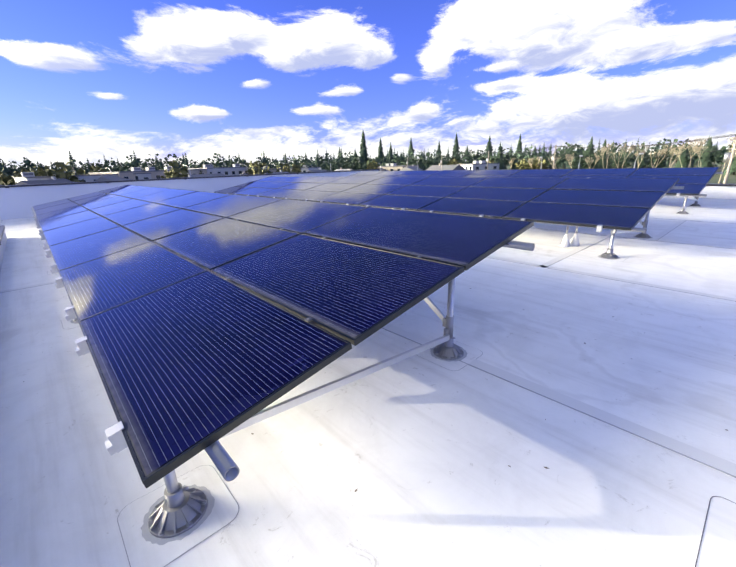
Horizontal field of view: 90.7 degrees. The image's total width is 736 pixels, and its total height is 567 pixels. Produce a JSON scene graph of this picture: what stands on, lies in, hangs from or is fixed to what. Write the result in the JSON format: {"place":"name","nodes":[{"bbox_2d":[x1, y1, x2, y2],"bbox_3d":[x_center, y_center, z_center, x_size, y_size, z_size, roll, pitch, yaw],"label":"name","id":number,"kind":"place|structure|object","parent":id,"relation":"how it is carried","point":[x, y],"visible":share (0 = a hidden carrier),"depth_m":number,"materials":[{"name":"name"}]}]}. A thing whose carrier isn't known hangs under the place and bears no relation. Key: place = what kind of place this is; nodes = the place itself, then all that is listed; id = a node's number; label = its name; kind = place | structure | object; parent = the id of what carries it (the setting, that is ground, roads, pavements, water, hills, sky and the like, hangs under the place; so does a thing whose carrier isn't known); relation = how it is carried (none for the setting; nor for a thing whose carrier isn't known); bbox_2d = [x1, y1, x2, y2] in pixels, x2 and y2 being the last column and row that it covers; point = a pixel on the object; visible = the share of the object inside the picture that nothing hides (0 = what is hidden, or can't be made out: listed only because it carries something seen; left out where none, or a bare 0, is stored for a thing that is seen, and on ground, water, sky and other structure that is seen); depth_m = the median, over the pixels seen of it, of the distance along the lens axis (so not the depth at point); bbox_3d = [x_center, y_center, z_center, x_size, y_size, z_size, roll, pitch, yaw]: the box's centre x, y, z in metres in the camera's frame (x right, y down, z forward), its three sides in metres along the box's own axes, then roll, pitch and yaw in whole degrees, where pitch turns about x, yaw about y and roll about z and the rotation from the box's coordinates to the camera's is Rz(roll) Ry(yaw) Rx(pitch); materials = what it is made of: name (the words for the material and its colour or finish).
{"place":"outdoors","nodes":[
{"label":"outdoors","id":0,"kind":"place"},
{"bbox_2d":[16,176,72,184],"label":"house","id":1,"kind":"structure","parent":0,"point":[53,179],"depth_m":87.08,"materials":[{"name":"grey"}]},
{"bbox_2d":[308,168,325,171],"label":"house","id":2,"kind":"structure","parent":0,"point":[319,170],"depth_m":125.76,"materials":[{"name":"grey"}]},
{"bbox_2d":[0,197,735,566],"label":"roof","id":3,"kind":"structure","parent":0,"point":[418,453],"depth_m":2.11,"materials":[{"name":"white"}]},
{"bbox_2d":[0,225,6,271],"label":"expansion joint curb","id":4,"kind":"structure","parent":3,"relation":"on","point":[3,238],"depth_m":7.66,"materials":[{"name":"white"}]},
{"bbox_2d":[0,169,378,219],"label":"parapet","id":5,"kind":"structure","parent":3,"relation":"on","point":[18,201],"depth_m":14.56,"materials":[{"name":"white"}]},
{"bbox_2d":[31,185,534,537],"bbox_3d":[-5.170,-1.395,7.915,3.102,1.012,16.400,-18,24,-39],"label":"solar array","id":6,"kind":"object","parent":3,"relation":"on","point":[206,321],"visible":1,"depth_m":2.63,"materials":[{"name":"blue glass"}]},
{"bbox_2d":[0,197,735,477],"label":"roof seams","id":7,"kind":"object","parent":3,"relation":"on","point":[694,454],"visible":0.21,"depth_m":2.50,"materials":[{"name":"grey"}]},
{"bbox_2d":[23,288,727,491],"bbox_3d":[0.236,-2.261,11.642,17.055,0.004,19.464,-18,24,-39],"label":"roof debris","id":8,"kind":"object","parent":3,"relation":"on","point":[508,465],"visible":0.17,"depth_m":1.87,"materials":[{"name":"brown"}]},
{"bbox_2d":[34,205,735,566],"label":"roof patches","id":9,"kind":"object","parent":3,"relation":"on","point":[144,545],"visible":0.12,"depth_m":1.66,"materials":[{"name":"white plastic"}]},
{"bbox_2d":[214,176,683,258],"bbox_3d":[-0.534,-2.881,11.914,3.102,1.065,16.400,-18,24,-39],"label":"solar array","id":10,"kind":"object","parent":3,"relation":"on","point":[623,205],"visible":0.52,"depth_m":7.91,"materials":[{"name":"blue glass"}]},
{"bbox_2d":[346,167,722,213],"bbox_3d":[4.029,-4.337,15.851,3.102,1.091,16.400,-18,24,-39],"label":"solar array","id":11,"kind":"object","parent":3,"relation":"on","point":[694,181],"visible":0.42,"depth_m":12.53,"materials":[{"name":"blue glass"}]},
{"bbox_2d":[664,183,735,198],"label":"parapet","id":12,"kind":"structure","parent":3,"relation":"on","point":[721,191],"depth_m":12.49,"materials":[{"name":"white"}]},
{"bbox_2d":[0,0,735,169],"label":"sky","id":13,"kind":"structure","parent":0,"point":[91,80],"materials":[{"name":"blue"}]},
{"bbox_2d":[425,163,465,170],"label":"house","id":14,"kind":"structure","parent":0,"point":[444,167],"depth_m":147.04,"materials":[{"name":"beige"}]},
{"bbox_2d":[507,157,735,183],"bbox_3d":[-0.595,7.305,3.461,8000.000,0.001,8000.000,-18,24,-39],"label":"shrubs","id":15,"kind":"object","parent":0,"point":[730,180],"depth_m":135.93,"materials":[{"name":"green plant"}]},
{"bbox_2d":[13,171,151,183],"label":"grey building","id":16,"kind":"structure","parent":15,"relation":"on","point":[27,176],"depth_m":101.17,"materials":[{"name":"grey"}]},
{"bbox_2d":[94,176,132,181],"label":"house","id":17,"kind":"structure","parent":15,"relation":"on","point":[109,178],"depth_m":103.50,"materials":[{"name":"beige"}]},
{"bbox_2d":[89,167,206,179],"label":"beige building","id":18,"kind":"structure","parent":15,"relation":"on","point":[156,174],"depth_m":116.97,"materials":[{"name":"beige"}]},
{"bbox_2d":[191,172,225,176],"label":"house","id":19,"kind":"structure","parent":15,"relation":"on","point":[206,175],"depth_m":131.33,"materials":[{"name":"grey"}]},
{"bbox_2d":[188,164,261,175],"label":"beige building","id":20,"kind":"structure","parent":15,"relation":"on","point":[236,169],"depth_m":140.19,"materials":[{"name":"grey"}]},
{"bbox_2d":[0,157,548,185],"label":"olive trees","id":21,"kind":"object","parent":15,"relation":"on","point":[172,173],"visible":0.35,"depth_m":125.84,"materials":[{"name":"green plant"}]},
{"bbox_2d":[262,166,289,171],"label":"white building","id":22,"kind":"structure","parent":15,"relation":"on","point":[273,170],"depth_m":156.70,"materials":[{"name":"beige"}]},
{"bbox_2d":[290,165,320,171],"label":"building","id":23,"kind":"structure","parent":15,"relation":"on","point":[306,168],"depth_m":178.34,"materials":[{"name":"grey"}]},
{"bbox_2d":[335,167,352,170],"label":"house","id":24,"kind":"structure","parent":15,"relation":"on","point":[340,169],"depth_m":153.06,"materials":[{"name":"beige"}]},
{"bbox_2d":[0,138,732,179],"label":"trees","id":25,"kind":"object","parent":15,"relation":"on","point":[343,163],"visible":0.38,"depth_m":200.94,"materials":[{"name":"green plant"}]},
{"bbox_2d":[2,131,735,175],"bbox_3d":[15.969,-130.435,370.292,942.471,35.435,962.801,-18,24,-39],"label":"trees","id":26,"kind":"object","parent":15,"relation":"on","point":[706,161],"visible":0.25,"depth_m":203.75,"materials":[{"name":"green plant"}]},
{"bbox_2d":[11,134,735,183],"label":"poles and streetlights","id":27,"kind":"object","parent":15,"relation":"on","point":[728,157],"visible":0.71,"depth_m":47.24,"materials":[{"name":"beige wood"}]},
{"bbox_2d":[53,136,718,169],"bbox_3d":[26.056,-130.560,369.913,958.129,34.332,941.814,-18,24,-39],"label":"palm trees","id":28,"kind":"object","parent":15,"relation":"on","point":[550,152],"visible":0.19,"depth_m":529.55,"materials":[{"name":"green plant"}]},
{"bbox_2d":[378,163,418,170],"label":"building","id":29,"kind":"structure","parent":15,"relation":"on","point":[391,167],"depth_m":168.31,"materials":[{"name":"beige paint"}]},
{"bbox_2d":[400,165,421,170],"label":"house","id":30,"kind":"structure","parent":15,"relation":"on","point":[411,168],"depth_m":161.65,"materials":[{"name":"grey"}]},
{"bbox_2d":[451,160,499,169],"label":"building","id":31,"kind":"structure","parent":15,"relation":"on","point":[478,165],"depth_m":150.94,"materials":[{"name":"grey paint"}]},
{"bbox_2d":[509,137,735,183],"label":"trees","id":32,"kind":"object","parent":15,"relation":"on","point":[680,148],"visible":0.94,"depth_m":87.73,"materials":[{"name":"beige plant"}]}
]}

